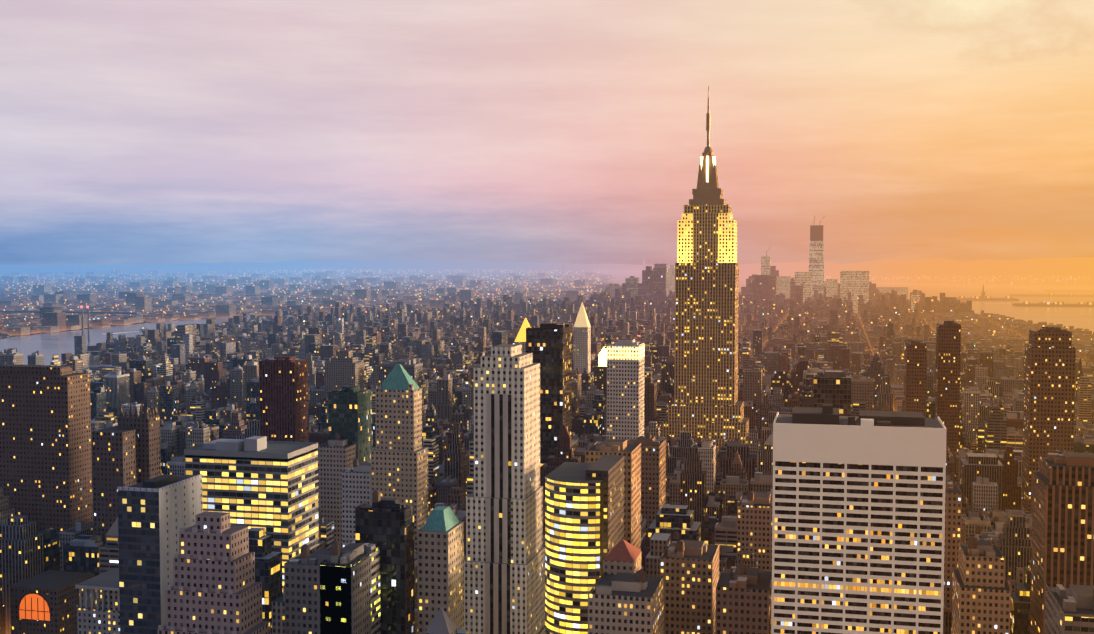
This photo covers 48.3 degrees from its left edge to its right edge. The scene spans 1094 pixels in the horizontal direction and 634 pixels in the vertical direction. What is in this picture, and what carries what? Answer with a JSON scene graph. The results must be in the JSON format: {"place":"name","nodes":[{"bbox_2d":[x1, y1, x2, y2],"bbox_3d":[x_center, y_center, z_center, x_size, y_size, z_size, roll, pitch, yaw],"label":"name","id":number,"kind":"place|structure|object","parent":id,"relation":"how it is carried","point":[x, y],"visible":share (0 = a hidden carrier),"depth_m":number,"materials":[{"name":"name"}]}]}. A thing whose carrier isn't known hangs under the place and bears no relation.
{"place":"outdoors","nodes":[
{"label":"outdoors","id":0,"kind":"place"},
{"bbox_2d":[10,570,94,633],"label":"building","id":1,"kind":"structure","parent":0,"point":[47,602],"depth_m":797.96,"materials":[{"name":"stone"}]},
{"bbox_2d":[75,568,119,633],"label":"colonnade building","id":2,"kind":"structure","parent":0,"point":[98,610],"depth_m":718.22,"materials":[{"name":"concrete"}]},
{"bbox_2d":[184,436,318,591],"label":"office building","id":3,"kind":"structure","parent":0,"point":[271,487],"depth_m":693.53,"materials":[{"name":"yellow glass"}]},
{"bbox_2d":[341,458,370,547],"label":"office building","id":4,"kind":"structure","parent":0,"point":[356,484],"depth_m":871.05,"materials":[{"name":"grey concrete"}]},
{"bbox_2d":[0,268,1093,364],"bbox_3d":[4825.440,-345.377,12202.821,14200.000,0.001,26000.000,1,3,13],"label":"water","id":5,"kind":"structure","parent":0,"point":[48,345],"depth_m":5851.58,"materials":[{"name":"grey liquid"}]},
{"bbox_2d":[0,265,1093,410],"bbox_3d":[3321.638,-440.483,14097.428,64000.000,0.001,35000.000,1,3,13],"label":"ground","id":6,"kind":"structure","parent":0,"point":[80,269],"depth_m":19468.83,"materials":[{"name":"grey"}]},
{"bbox_2d":[0,365,93,534],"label":"skyscraper","id":7,"kind":"structure","parent":6,"relation":"on","point":[45,452],"depth_m":929.31,"materials":[{"name":"brick"}]},
{"bbox_2d":[92,403,160,540],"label":"office building","id":8,"kind":"structure","parent":6,"relation":"on","point":[126,451],"depth_m":861.44,"materials":[{"name":"grey concrete"}]},
{"bbox_2d":[118,474,202,633],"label":"office building","id":9,"kind":"structure","parent":6,"relation":"on","point":[155,514],"depth_m":619.74,"materials":[{"name":"grey concrete"}]},
{"bbox_2d":[157,511,270,633],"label":"stepped building","id":10,"kind":"structure","parent":6,"relation":"on","point":[215,588],"depth_m":543.40,"materials":[{"name":"brick"}]},
{"bbox_2d":[259,356,308,441],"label":"office building","id":11,"kind":"structure","parent":6,"relation":"on","point":[283,398],"depth_m":1088.46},
{"bbox_2d":[284,544,370,633],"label":"skyscraper","id":12,"kind":"structure","parent":6,"relation":"on","point":[303,581],"depth_m":554.88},
{"bbox_2d":[318,433,355,548],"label":"skyscraper","id":13,"kind":"structure","parent":6,"relation":"on","point":[336,456],"depth_m":939.02,"materials":[{"name":"grey concrete"}]},
{"bbox_2d":[328,385,371,463],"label":"green glass tower","id":14,"kind":"structure","parent":6,"relation":"on","point":[350,412],"depth_m":956.70,"materials":[{"name":"green glass"}]},
{"bbox_2d":[320,541,380,633],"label":"skyscraper","id":15,"kind":"structure","parent":6,"relation":"on","point":[355,554],"depth_m":561.29,"materials":[{"name":"black glass"}]},
{"bbox_2d":[355,489,414,633],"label":"building","id":16,"kind":"structure","parent":6,"relation":"on","point":[386,525],"depth_m":588.26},
{"bbox_2d":[371,364,427,553],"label":"green pyramid tower","id":17,"kind":"structure","parent":6,"relation":"on","point":[399,461],"depth_m":839.40,"materials":[{"name":"orange stone"}]},
{"bbox_2d":[417,506,463,633],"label":"green roof tower","id":18,"kind":"structure","parent":6,"relation":"on","point":[440,556],"depth_m":594.68,"materials":[{"name":"orange stone"}]},
{"bbox_2d":[464,344,544,633],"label":"skyscraper","id":19,"kind":"structure","parent":6,"relation":"on","point":[504,574],"depth_m":656.55,"materials":[{"name":"stone"}]},
{"bbox_2d":[514,318,529,352],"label":"building","id":20,"kind":"structure","parent":6,"relation":"on","point":[520,338],"depth_m":1965.14,"materials":[{"name":"metal"}]},
{"bbox_2d":[0,268,1091,383],"bbox_3d":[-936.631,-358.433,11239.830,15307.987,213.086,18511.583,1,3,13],"label":"city light dots","id":21,"kind":"object","parent":6,"relation":"on","point":[829,277],"visible":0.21,"depth_m":11177.39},
{"bbox_2d":[0,266,1093,633],"bbox_3d":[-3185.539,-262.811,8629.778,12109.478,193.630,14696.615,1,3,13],"label":"city blocks","id":22,"kind":"structure","parent":6,"relation":"on","point":[192,384],"depth_m":2097.28,"materials":[{"name":"grey concrete"}]},
{"bbox_2d":[0,257,1093,341],"bbox_3d":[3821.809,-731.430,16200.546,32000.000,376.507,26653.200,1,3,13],"label":"land","id":23,"kind":"structure","parent":6,"relation":"on","point":[1077,265],"depth_m":18238.02,"materials":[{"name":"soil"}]},
{"bbox_2d":[526,323,571,466],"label":"dark glass tower","id":24,"kind":"structure","parent":6,"relation":"on","point":[549,346],"depth_m":1122.89,"materials":[{"name":"black glass"}]},
{"bbox_2d":[574,302,590,388],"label":"tower","id":25,"kind":"structure","parent":6,"relation":"on","point":[582,343],"depth_m":2086.47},
{"bbox_2d":[595,347,606,397],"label":"building","id":26,"kind":"structure","parent":6,"relation":"on","point":[601,375],"depth_m":1723.57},
{"bbox_2d":[585,439,640,549],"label":"skyscraper","id":27,"kind":"structure","parent":6,"relation":"on","point":[596,451],"depth_m":708.21,"materials":[{"name":"concrete"}]},
{"bbox_2d":[603,539,640,574],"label":"building top","id":28,"kind":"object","parent":6,"relation":"on","point":[623,556],"depth_m":604.36,"materials":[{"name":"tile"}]},
{"bbox_2d":[607,339,644,440],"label":"skyscraper","id":29,"kind":"structure","parent":6,"relation":"on","point":[625,387],"depth_m":984.67,"materials":[{"name":"grey concrete"}]},
{"bbox_2d":[588,569,663,633],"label":"building","id":30,"kind":"structure","parent":6,"relation":"on","point":[625,603],"depth_m":564.97,"materials":[{"name":"beige concrete"}]},
{"bbox_2d":[627,431,665,537],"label":"skyscraper","id":31,"kind":"structure","parent":6,"relation":"on","point":[653,476],"depth_m":902.38,"materials":[{"name":"beige concrete"}]},
{"bbox_2d":[660,539,718,633],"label":"building","id":32,"kind":"structure","parent":6,"relation":"on","point":[689,570],"depth_m":636.79,"materials":[{"name":"beige concrete"}]},
{"bbox_2d":[716,563,771,633],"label":"building","id":33,"kind":"structure","parent":6,"relation":"on","point":[743,599],"depth_m":590.91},
{"bbox_2d":[737,490,772,570],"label":"building","id":34,"kind":"structure","parent":6,"relation":"on","point":[754,521],"depth_m":786.00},
{"bbox_2d":[596,217,919,312],"bbox_3d":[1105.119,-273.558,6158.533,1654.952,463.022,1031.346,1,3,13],"label":"distant skyline","id":35,"kind":"structure","parent":6,"relation":"on","point":[855,283],"depth_m":5934.10,"materials":[{"name":"grey glass"}]},
{"bbox_2d":[813,370,850,415],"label":"building","id":36,"kind":"structure","parent":6,"relation":"on","point":[833,387],"depth_m":897.58,"materials":[{"name":"brown concrete"}]},
{"bbox_2d":[905,340,926,417],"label":"skyscraper","id":37,"kind":"structure","parent":6,"relation":"on","point":[915,372],"depth_m":1239.36,"materials":[{"name":"brown concrete"}]},
{"bbox_2d":[935,321,960,453],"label":"dark tower","id":38,"kind":"structure","parent":6,"relation":"on","point":[947,385],"depth_m":1280.21,"materials":[{"name":"brown concrete"}]},
{"bbox_2d":[944,480,961,632],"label":"skyscraper","id":39,"kind":"structure","parent":6,"relation":"on","point":[953,503],"depth_m":719.48,"materials":[{"name":"brown concrete"}]},
{"bbox_2d":[952,536,1010,633],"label":"skyscraper","id":40,"kind":"structure","parent":6,"relation":"on","point":[981,594],"depth_m":604.05,"materials":[{"name":"brown concrete"}]},
{"bbox_2d":[1022,327,1075,511],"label":"tower","id":41,"kind":"structure","parent":6,"relation":"on","point":[1049,388],"depth_m":1042.38,"materials":[{"name":"brown concrete"}]},
{"bbox_2d":[1045,584,1093,633],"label":"building","id":42,"kind":"structure","parent":6,"relation":"on","point":[1070,610],"depth_m":442.54,"materials":[{"name":"grey concrete"}]},
{"bbox_2d":[0,0,1093,265],"label":"sky","id":43,"kind":"structure","parent":0,"point":[133,132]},
{"bbox_2d":[545,455,623,633],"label":"office building","id":44,"kind":"structure","parent":0,"point":[584,519],"depth_m":632.39,"materials":[{"name":"yellow glass"}]},
{"bbox_2d":[660,86,749,452],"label":"skyscraper","id":45,"kind":"structure","parent":0,"point":[704,404],"depth_m":1265.99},
{"bbox_2d":[771,404,946,633],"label":"office building","id":46,"kind":"structure","parent":0,"point":[858,523],"depth_m":575.11,"materials":[{"name":"concrete"}]},
{"bbox_2d":[1030,452,1093,633],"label":"brown tower","id":47,"kind":"structure","parent":0,"point":[1062,547],"depth_m":592.67,"materials":[{"name":"brown concrete"}]}
]}

